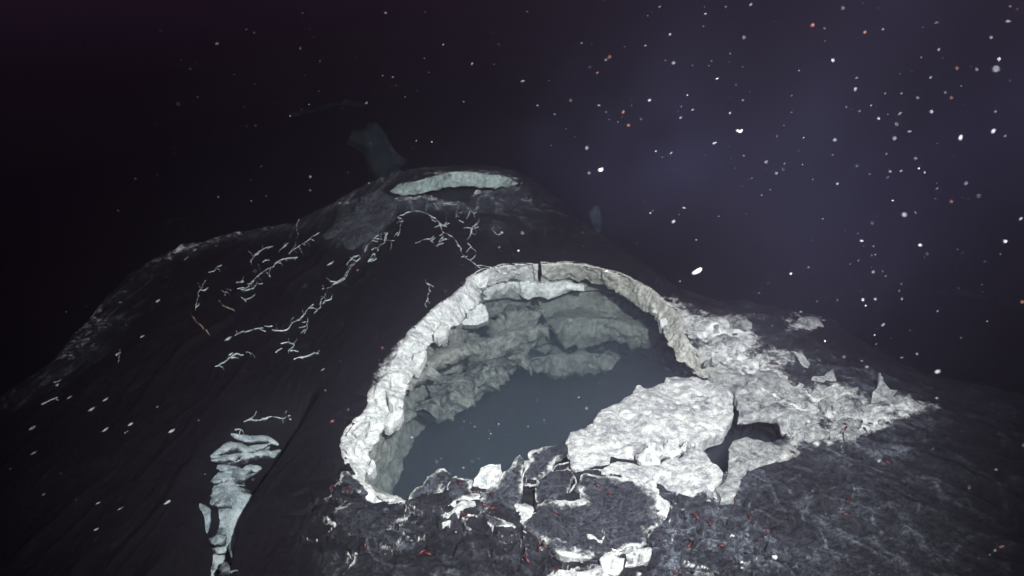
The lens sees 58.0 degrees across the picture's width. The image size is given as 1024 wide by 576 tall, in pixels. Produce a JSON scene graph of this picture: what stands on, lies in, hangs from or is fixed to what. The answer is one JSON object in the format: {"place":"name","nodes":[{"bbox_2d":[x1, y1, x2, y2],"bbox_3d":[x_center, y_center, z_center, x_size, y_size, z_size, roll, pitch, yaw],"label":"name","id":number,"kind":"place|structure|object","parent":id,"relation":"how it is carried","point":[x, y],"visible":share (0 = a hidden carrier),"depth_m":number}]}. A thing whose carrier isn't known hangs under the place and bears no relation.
{"place":"outdoors","nodes":[
{"label":"outdoors","id":0,"kind":"place"},
{"bbox_2d":[0,0,1023,396],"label":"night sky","id":1,"kind":"structure","parent":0,"point":[88,106],"depth_m":11.94},
{"bbox_2d":[0,164,1023,575],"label":"lava ground","id":2,"kind":"structure","parent":0,"point":[940,492],"depth_m":3.29},
{"bbox_2d":[41,379,60,404],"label":"mineral vein","id":3,"kind":"object","parent":2,"relation":"on","point":[51,399],"visible":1,"depth_m":3.46},
{"bbox_2d":[190,313,209,335],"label":"mineral vein","id":4,"kind":"object","parent":2,"relation":"on","point":[200,325],"visible":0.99,"depth_m":3.94},
{"bbox_2d":[195,265,221,309],"bbox_3d":[-1.427,-0.004,4.270,0.069,0.024,0.450,0,28,0],"label":"mineral vein","id":5,"kind":"object","parent":2,"relation":"on","point":[202,286],"visible":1,"depth_m":4.25},
{"bbox_2d":[215,352,254,369],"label":"mineral vein","id":6,"kind":"object","parent":2,"relation":"on","point":[228,358],"visible":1,"depth_m":3.73},
{"bbox_2d":[222,288,254,310],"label":"mineral vein","id":7,"kind":"object","parent":2,"relation":"on","point":[241,297],"visible":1,"depth_m":4.17},
{"bbox_2d":[199,433,280,575],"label":"lava lobes","id":8,"kind":"object","parent":2,"relation":"on","point":[230,498],"visible":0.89,"depth_m":3.12},
{"bbox_2d":[248,246,272,264],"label":"mineral vein","id":9,"kind":"object","parent":2,"relation":"on","point":[257,253],"visible":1,"depth_m":4.57},
{"bbox_2d":[235,410,290,433],"bbox_3d":[-0.929,0.498,3.418,0.215,0.064,0.071,-23,35,-36],"label":"mineral vein","id":10,"kind":"object","parent":2,"relation":"on","point":[249,419],"visible":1,"depth_m":3.42},
{"bbox_2d":[234,304,316,335],"bbox_3d":[-0.992,0.155,3.977,0.400,0.029,0.134,-24,36,-37],"label":"mineral vein","id":11,"kind":"object","parent":2,"relation":"on","point":[310,307],"visible":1,"depth_m":3.94},
{"bbox_2d":[236,233,317,290],"bbox_3d":[-1.140,-0.129,4.493,0.170,0.040,0.659,10,30,18],"label":"mineral vein","id":12,"kind":"object","parent":2,"relation":"on","point":[241,281],"visible":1,"depth_m":4.46},
{"bbox_2d":[275,338,318,358],"bbox_3d":[-0.890,0.256,3.789,0.200,0.023,0.130,21,35,34],"label":"mineral vein","id":13,"kind":"object","parent":2,"relation":"on","point":[293,344],"visible":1,"depth_m":3.78},
{"bbox_2d":[287,99,368,117],"bbox_3d":[-1.806,-1.761,9.072,0.814,0.176,0.142,0,28,0],"label":"rock","id":14,"kind":"object","parent":2,"relation":"on","point":[349,103],"visible":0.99,"depth_m":9.05},
{"bbox_2d":[314,267,350,312],"bbox_3d":[-0.851,0.009,4.259,0.092,0.032,0.446,4,28,8],"label":"mineral vein","id":15,"kind":"object","parent":2,"relation":"on","point":[327,292],"visible":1,"depth_m":4.23},
{"bbox_2d":[332,255,359,284],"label":"mineral vein","id":16,"kind":"object","parent":2,"relation":"on","point":[348,266],"visible":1,"depth_m":4.46},
{"bbox_2d":[339,471,365,493],"bbox_3d":[-0.538,0.651,3.034,0.079,0.036,0.140,-17,32,-29],"label":"crust slab","id":17,"kind":"object","parent":2,"relation":"on","point":[346,477],"depth_m":3.03},
{"bbox_2d":[323,191,398,249],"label":"smooth slab","id":18,"kind":"structure","parent":2,"relation":"on","point":[373,214],"depth_m":4.75},
{"bbox_2d":[333,493,409,540],"bbox_3d":[-0.449,0.727,2.896,0.236,0.039,0.179,10,30,18],"label":"crust slab","id":19,"kind":"object","parent":2,"relation":"on","point":[358,525],"depth_m":2.88},
{"bbox_2d":[360,490,367,496],"bbox_3d":[-0.476,0.661,2.977,0.021,0.014,0.019,14,31,24],"label":"crust crumb","id":20,"kind":"object","parent":19,"relation":"on","point":[363,493],"visible":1,"depth_m":2.97},
{"bbox_2d":[368,253,376,261],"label":"mineral vein","id":21,"kind":"object","parent":2,"relation":"on","point":[370,259],"visible":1,"depth_m":4.49},
{"bbox_2d":[347,122,405,180],"bbox_3d":[-1.062,-1.004,7.287,0.460,0.624,0.216,0,28,0],"label":"rock","id":22,"kind":"object","parent":2,"relation":"on","point":[382,157],"visible":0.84,"depth_m":7.18},
{"bbox_2d":[364,232,393,251],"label":"mineral vein","id":23,"kind":"object","parent":2,"relation":"on","point":[385,237],"visible":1,"depth_m":4.62},
{"bbox_2d":[394,213,405,236],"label":"mineral vein","id":24,"kind":"object","parent":2,"relation":"on","point":[401,223],"visible":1,"depth_m":4.76},
{"bbox_2d":[425,280,433,307],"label":"mineral vein","id":25,"kind":"object","parent":2,"relation":"on","point":[428,284],"visible":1,"depth_m":4.23},
{"bbox_2d":[409,468,451,498],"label":"crust slab","id":26,"kind":"structure","parent":2,"relation":"on","point":[438,480],"depth_m":3.02},
{"bbox_2d":[405,210,491,268],"bbox_3d":[-0.353,-0.237,4.602,0.227,0.085,0.660,-14,31,-25],"label":"mineral vein","id":27,"kind":"object","parent":2,"relation":"on","point":[440,224],"visible":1,"depth_m":4.63},
{"bbox_2d":[441,500,475,527],"bbox_3d":[-0.175,0.714,2.926,0.141,0.043,0.049,-24,37,-38],"label":"crust slab","id":28,"kind":"object","parent":2,"relation":"on","point":[460,506],"depth_m":2.92},
{"bbox_2d":[447,476,479,505],"bbox_3d":[-0.183,0.670,3.013,0.141,0.042,0.130,-13,30,-22],"label":"crust slab","id":29,"kind":"object","parent":2,"relation":"on","point":[459,492],"depth_m":3.00},
{"bbox_2d":[390,171,537,202],"bbox_3d":[-0.301,-0.243,5.200,0.896,0.780,0.593,0,28,0],"label":"collapse pit","id":30,"kind":"object","parent":2,"relation":"on","point":[455,186],"visible":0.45,"depth_m":5.12},
{"bbox_2d":[433,203,500,252],"bbox_3d":[-0.214,-0.325,4.732,0.221,0.097,0.484,-12,30,-21],"label":"mineral vein","id":31,"kind":"object","parent":2,"relation":"on","point":[466,227],"visible":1,"depth_m":4.72},
{"bbox_2d":[473,464,501,488],"bbox_3d":[-0.081,0.623,3.044,0.096,0.074,0.077,0,28,0],"label":"crust slab","id":32,"kind":"object","parent":2,"relation":"on","point":[487,477],"depth_m":3.03},
{"bbox_2d":[468,514,515,531],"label":"crust slab","id":33,"kind":"structure","parent":2,"relation":"on","point":[492,521],"depth_m":2.87},
{"bbox_2d":[481,455,523,511],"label":"crust slab","id":34,"kind":"structure","parent":2,"relation":"on","point":[507,488],"depth_m":3.01},
{"bbox_2d":[514,503,533,526],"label":"crust slab","id":35,"kind":"structure","parent":2,"relation":"on","point":[525,510],"depth_m":2.92},
{"bbox_2d":[522,555,530,563],"bbox_3d":[0.046,0.808,2.743,0.018,0.012,0.043,-16,60,-41],"label":"red crustacean","id":36,"kind":"object","parent":2,"relation":"on","point":[527,559],"visible":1,"depth_m":2.74},
{"bbox_2d":[522,444,567,485],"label":"crust slab","id":37,"kind":"structure","parent":2,"relation":"on","point":[541,462],"depth_m":3.14},
{"bbox_2d":[522,462,568,487],"bbox_3d":[0.083,0.630,3.081,0.128,0.021,0.238,14,31,24],"label":"white crack","id":38,"kind":"object","parent":2,"relation":"on","point":[535,485],"visible":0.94,"depth_m":3.10},
{"bbox_2d":[535,467,573,502],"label":"crust slab","id":39,"kind":"structure","parent":2,"relation":"on","point":[551,484],"depth_m":3.02},
{"bbox_2d":[339,261,783,503],"bbox_3d":[0.257,0.958,4.150,2.007,1.653,2.243,0,28,0],"label":"collapse pit","id":40,"kind":"object","parent":2,"relation":"on","point":[548,355],"visible":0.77,"depth_m":4.50},
{"bbox_2d":[462,303,488,328],"bbox_3d":[-0.171,0.133,4.299,0.126,0.137,0.132,0,28,0],"label":"stone","id":41,"kind":"object","parent":40,"relation":"hanging from","point":[477,317],"visible":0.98,"depth_m":4.25},
{"bbox_2d":[547,566,608,575],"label":"crust slab","id":42,"kind":"structure","parent":2,"relation":"on","point":[597,571],"depth_m":2.68},
{"bbox_2d":[567,454,602,492],"bbox_3d":[0.245,0.623,3.097,0.122,0.019,0.235,0,28,0],"label":"white crack","id":43,"kind":"object","parent":2,"relation":"on","point":[572,488],"visible":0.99,"depth_m":3.08},
{"bbox_2d":[588,203,601,232],"bbox_3d":[0.500,-0.348,5.559,0.088,0.329,0.112,0,28,0],"label":"rock","id":44,"kind":"object","parent":2,"relation":"on","point":[594,213],"visible":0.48,"depth_m":5.48},
{"bbox_2d":[523,473,669,561],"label":"crust slab","id":45,"kind":"structure","parent":2,"relation":"on","point":[621,527],"depth_m":2.88},
{"bbox_2d":[599,551,623,575],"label":"crust slab","id":46,"kind":"structure","parent":2,"relation":"on","point":[611,563],"depth_m":2.70},
{"bbox_2d":[625,547,651,567],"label":"crust slab","id":47,"kind":"structure","parent":2,"relation":"on","point":[638,557],"depth_m":2.72},
{"bbox_2d":[635,447,660,466],"bbox_3d":[0.462,0.587,3.153,0.081,0.064,0.092,0,28,0],"label":"stone","id":48,"kind":"object","parent":2,"relation":"on","point":[646,456],"visible":0.76,"depth_m":3.13},
{"bbox_2d":[646,442,663,460],"bbox_3d":[0.495,0.565,3.174,0.058,0.061,0.068,-23,36,-37],"label":"stone","id":49,"kind":"object","parent":2,"relation":"on","point":[656,448],"visible":0.64,"depth_m":3.15},
{"bbox_2d":[601,448,722,497],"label":"crust slab","id":50,"kind":"structure","parent":2,"relation":"on","point":[694,474],"depth_m":3.07},
{"bbox_2d":[565,377,733,471],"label":"crust slab","id":51,"kind":"structure","parent":50,"relation":"on","point":[698,412],"depth_m":3.32},
{"bbox_2d":[680,439,695,453],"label":"stone","id":52,"kind":"object","parent":50,"relation":"on","point":[688,445],"visible":0.77,"depth_m":3.19},
{"bbox_2d":[663,439,681,458],"bbox_3d":[0.546,0.565,3.186,0.071,0.077,0.091,0,28,0],"label":"stone","id":53,"kind":"object","parent":2,"relation":"on","point":[671,448],"visible":0.79,"depth_m":3.16},
{"bbox_2d":[670,497,714,509],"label":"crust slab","id":54,"kind":"structure","parent":2,"relation":"on","point":[712,504],"depth_m":2.96},
{"bbox_2d":[688,334,696,338],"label":"rubble stone","id":55,"kind":"object","parent":2,"relation":"on","point":[692,336],"visible":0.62,"depth_m":3.87},
{"bbox_2d":[691,513,702,519],"bbox_3d":[0.576,0.712,2.881,0.019,0.012,0.046,-15,41,-37],"label":"red crustacean","id":56,"kind":"object","parent":2,"relation":"on","point":[696,516],"visible":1,"depth_m":2.88},
{"bbox_2d":[693,322,703,330],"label":"rubble stone","id":57,"kind":"object","parent":2,"relation":"on","point":[698,326],"visible":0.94,"depth_m":3.94},
{"bbox_2d":[696,349,706,356],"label":"rubble stone","id":58,"kind":"object","parent":2,"relation":"on","point":[700,352],"visible":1,"depth_m":3.77},
{"bbox_2d":[703,359,708,365],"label":"rubble stone","id":59,"kind":"object","parent":2,"relation":"on","point":[706,362],"visible":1,"depth_m":3.69},
{"bbox_2d":[709,356,725,366],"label":"rubble stone","id":60,"kind":"object","parent":2,"relation":"on","point":[713,362],"visible":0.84,"depth_m":3.71},
{"bbox_2d":[711,334,739,352],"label":"crust plate","id":61,"kind":"object","parent":2,"relation":"on","point":[719,338],"visible":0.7,"depth_m":3.83},
{"bbox_2d":[723,337,736,346],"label":"rubble stone","id":62,"kind":"object","parent":2,"relation":"on","point":[730,341],"visible":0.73,"depth_m":3.78},
{"bbox_2d":[729,360,741,366],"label":"rubble stone","id":63,"kind":"object","parent":2,"relation":"on","point":[735,363],"visible":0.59,"depth_m":3.67},
{"bbox_2d":[725,314,751,335],"bbox_3d":[0.969,0.160,3.946,0.112,0.043,0.181,0,28,0],"label":"crust plate","id":64,"kind":"object","parent":2,"relation":"on","point":[740,322],"visible":0.8,"depth_m":3.93},
{"bbox_2d":[744,373,757,384],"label":"rubble stone","id":65,"kind":"object","parent":2,"relation":"on","point":[750,378],"visible":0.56,"depth_m":3.54},
{"bbox_2d":[708,368,798,410],"bbox_3d":[0.936,0.376,3.539,0.277,0.060,0.293,-9,29,-17],"label":"crust plate","id":66,"kind":"object","parent":2,"relation":"on","point":[740,388],"visible":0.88,"depth_m":3.52},
{"bbox_2d":[715,437,799,504],"bbox_3d":[0.778,0.612,3.135,0.425,0.069,0.189,-22,35,-35],"label":"crust plate","id":67,"kind":"object","parent":2,"relation":"on","point":[745,454],"visible":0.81,"depth_m":3.14},
{"bbox_2d":[754,353,769,363],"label":"rubble stone","id":68,"kind":"object","parent":2,"relation":"on","point":[763,358],"visible":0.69,"depth_m":3.70},
{"bbox_2d":[737,397,800,424],"bbox_3d":[0.946,0.449,3.382,0.289,0.038,0.116,-5,28,-10],"label":"crust plate","id":69,"kind":"object","parent":2,"relation":"on","point":[753,412],"visible":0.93,"depth_m":3.36},
{"bbox_2d":[772,385,784,393],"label":"rubble stone","id":70,"kind":"object","parent":2,"relation":"on","point":[779,389],"visible":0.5,"depth_m":3.49},
{"bbox_2d":[777,373,787,380],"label":"rubble stone","id":71,"kind":"object","parent":2,"relation":"on","point":[783,376],"visible":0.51,"depth_m":3.58},
{"bbox_2d":[775,409,807,436],"bbox_3d":[1.004,0.485,3.322,0.127,0.055,0.083,-15,31,-26],"label":"crust plate","id":72,"kind":"object","parent":2,"relation":"on","point":[794,419],"visible":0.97,"depth_m":3.31},
{"bbox_2d":[789,429,799,436],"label":"rubble stone","id":73,"kind":"object","parent":2,"relation":"on","point":[793,433],"visible":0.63,"depth_m":3.26},
{"bbox_2d":[790,351,809,367],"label":"crust plate","id":74,"kind":"object","parent":2,"relation":"on","point":[803,360],"visible":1,"depth_m":3.66},
{"bbox_2d":[796,430,807,438],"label":"rubble stone","id":75,"kind":"object","parent":2,"relation":"on","point":[802,434],"visible":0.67,"depth_m":3.25},
{"bbox_2d":[800,401,808,408],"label":"rubble stone","id":76,"kind":"object","parent":2,"relation":"on","point":[803,404],"visible":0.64,"depth_m":3.42},
{"bbox_2d":[786,316,823,329],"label":"crust plate","id":77,"kind":"object","parent":2,"relation":"on","point":[807,323],"visible":0.98,"depth_m":3.94},
{"bbox_2d":[807,386,815,393],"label":"rubble stone","id":78,"kind":"object","parent":2,"relation":"on","point":[810,389],"visible":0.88,"depth_m":3.51},
{"bbox_2d":[810,389,820,397],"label":"rubble stone","id":79,"kind":"object","parent":2,"relation":"on","point":[816,393],"visible":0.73,"depth_m":3.50},
{"bbox_2d":[809,423,821,430],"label":"rubble stone","id":80,"kind":"object","parent":2,"relation":"on","point":[816,427],"visible":0.55,"depth_m":3.29},
{"bbox_2d":[790,411,855,444],"bbox_3d":[1.105,0.518,3.278,0.142,0.028,0.285,22,35,35],"label":"crust plate","id":81,"kind":"object","parent":2,"relation":"on","point":[811,436],"visible":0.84,"depth_m":3.29},
{"bbox_2d":[820,390,826,397],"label":"crust plate","id":82,"kind":"object","parent":2,"relation":"on","point":[822,393],"visible":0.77,"depth_m":3.50},
{"bbox_2d":[811,369,835,382],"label":"crust plate","id":83,"kind":"object","parent":2,"relation":"on","point":[829,376],"visible":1,"depth_m":3.58},
{"bbox_2d":[818,398,830,414],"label":"rubble stone","id":84,"kind":"object","parent":2,"relation":"on","point":[824,405],"visible":0.95,"depth_m":3.41},
{"bbox_2d":[824,387,839,396],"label":"rubble stone","id":85,"kind":"object","parent":2,"relation":"on","point":[831,391],"visible":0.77,"depth_m":3.49},
{"bbox_2d":[830,434,835,441],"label":"rubble stone","id":86,"kind":"object","parent":2,"relation":"on","point":[833,436],"visible":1,"depth_m":3.25},
{"bbox_2d":[840,406,849,412],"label":"rubble stone","id":87,"kind":"object","parent":2,"relation":"on","point":[844,409],"visible":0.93,"depth_m":3.40},
{"bbox_2d":[832,394,864,419],"bbox_3d":[1.249,0.443,3.422,0.139,0.053,0.111,0,28,0],"label":"crust plate","id":88,"kind":"object","parent":2,"relation":"on","point":[855,404],"visible":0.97,"depth_m":3.42},
{"bbox_2d":[842,426,857,444],"bbox_3d":[1.196,0.517,3.265,0.054,0.060,0.110,7,29,12],"label":"rubble stone","id":89,"kind":"object","parent":2,"relation":"on","point":[850,434],"visible":0.99,"depth_m":3.23},
{"bbox_2d":[855,418,861,428],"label":"rubble stone","id":90,"kind":"object","parent":2,"relation":"on","point":[858,423],"visible":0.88,"depth_m":3.33},
{"bbox_2d":[861,407,871,412],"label":"rubble stone","id":91,"kind":"object","parent":2,"relation":"on","point":[866,409],"visible":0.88,"depth_m":3.39},
{"bbox_2d":[863,412,870,416],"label":"rubble stone","id":92,"kind":"object","parent":2,"relation":"on","point":[867,414],"visible":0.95,"depth_m":3.38},
{"bbox_2d":[878,419,885,425],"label":"rubble stone","id":93,"kind":"object","parent":2,"relation":"on","point":[881,422],"visible":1,"depth_m":3.33},
{"bbox_2d":[870,373,897,402],"bbox_3d":[1.387,0.382,3.437,0.082,0.101,0.090,17,32,29],"label":"crust plate","id":94,"kind":"object","parent":2,"relation":"on","point":[882,391],"visible":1,"depth_m":3.45},
{"bbox_2d":[900,401,921,411],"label":"crust plate","id":95,"kind":"object","parent":2,"relation":"on","point":[917,404],"visible":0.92,"depth_m":3.41},
{"bbox_2d":[924,287,1023,309],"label":"rock","id":96,"kind":"object","parent":2,"relation":"on","point":[961,293],"visible":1,"depth_m":6.79},
{"bbox_2d":[1,0,1023,574],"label":"marine snow","id":97,"kind":"structure","parent":0,"point":[657,184],"depth_m":2.80}
]}

